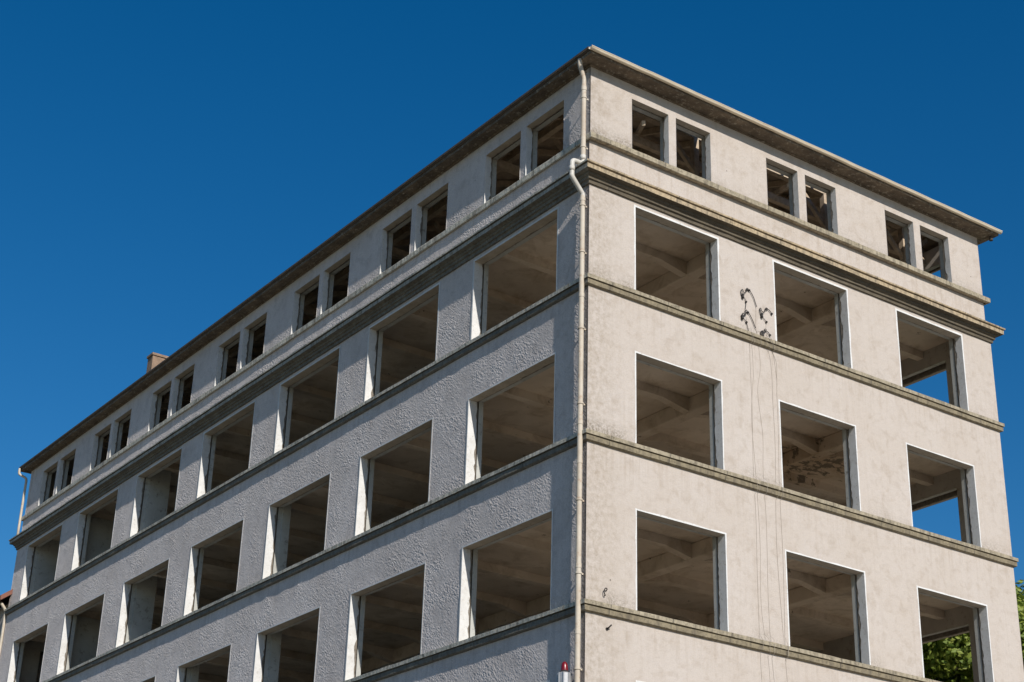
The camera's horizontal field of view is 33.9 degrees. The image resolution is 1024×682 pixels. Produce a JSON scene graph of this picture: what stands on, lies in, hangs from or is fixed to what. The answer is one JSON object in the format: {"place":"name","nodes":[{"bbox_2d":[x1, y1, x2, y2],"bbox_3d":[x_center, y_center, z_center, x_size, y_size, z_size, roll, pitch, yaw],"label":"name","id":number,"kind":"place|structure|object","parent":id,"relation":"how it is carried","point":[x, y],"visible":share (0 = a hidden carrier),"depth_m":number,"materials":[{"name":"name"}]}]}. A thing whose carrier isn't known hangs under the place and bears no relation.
{"place":"outdoors","nodes":[
{"label":"outdoors","id":0,"kind":"place"},
{"bbox_2d":[0,0,1023,595],"label":"sky","id":1,"kind":"structure","parent":0,"point":[163,163],"materials":[{"name":"blue"}]},
{"bbox_3d":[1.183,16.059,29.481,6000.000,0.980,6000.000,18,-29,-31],"label":"ground","id":2,"kind":"structure","parent":0,"visible":0},
{"bbox_2d":[0,589,42,681],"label":"neighbour house","id":3,"kind":"structure","parent":2,"relation":"on","point":[4,600],"depth_m":64.45,"materials":[{"name":"white paint"}]},
{"bbox_2d":[0,45,1023,681],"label":"concrete building","id":4,"kind":"structure","parent":2,"relation":"on","point":[480,405],"depth_m":42.60,"materials":[{"name":"beige paint"}]},
{"bbox_2d":[556,661,571,681],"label":"warning beacon","id":5,"kind":"object","parent":4,"relation":"attached to","point":[564,674],"visible":1,"depth_m":33.83,"materials":[{"name":"silver metal"}]},
{"bbox_2d":[741,288,774,681],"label":"wire hook","id":6,"kind":"object","parent":4,"relation":"attached to","point":[742,294],"visible":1,"depth_m":38.77,"materials":[{"name":"black metal"}]},
{"bbox_2d":[741,310,788,681],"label":"wire hook","id":7,"kind":"object","parent":4,"relation":"attached to","point":[742,316],"visible":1,"depth_m":39.02,"materials":[{"name":"black metal"}]},
{"bbox_2d":[760,329,776,364],"bbox_3d":[6.175,0.454,40.154,0.535,1.624,0.118,18,-29,-31],"label":"wire hook","id":8,"kind":"object","parent":4,"relation":"attached to","point":[761,332],"visible":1,"depth_m":40.32,"materials":[{"name":"black metal"}]},
{"bbox_2d":[759,308,788,658],"bbox_3d":[6.090,3.115,38.922,0.516,8.661,0.118,18,-29,-31],"label":"wire hook","id":9,"kind":"object","parent":4,"relation":"attached to","point":[761,315],"visible":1,"depth_m":39.80,"materials":[{"name":"black metal"}]},
{"bbox_2d":[922,594,1023,681],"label":"broadleaf tree","id":10,"kind":"object","parent":2,"relation":"on","point":[949,659],"visible":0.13,"depth_m":55.98,"materials":[{"name":"green plant"}]},
{"bbox_2d":[1015,579,1023,611],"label":"broadleaf tree","id":11,"kind":"object","parent":2,"relation":"on","point":[1018,589],"depth_m":63.86,"materials":[{"name":"green plant"}]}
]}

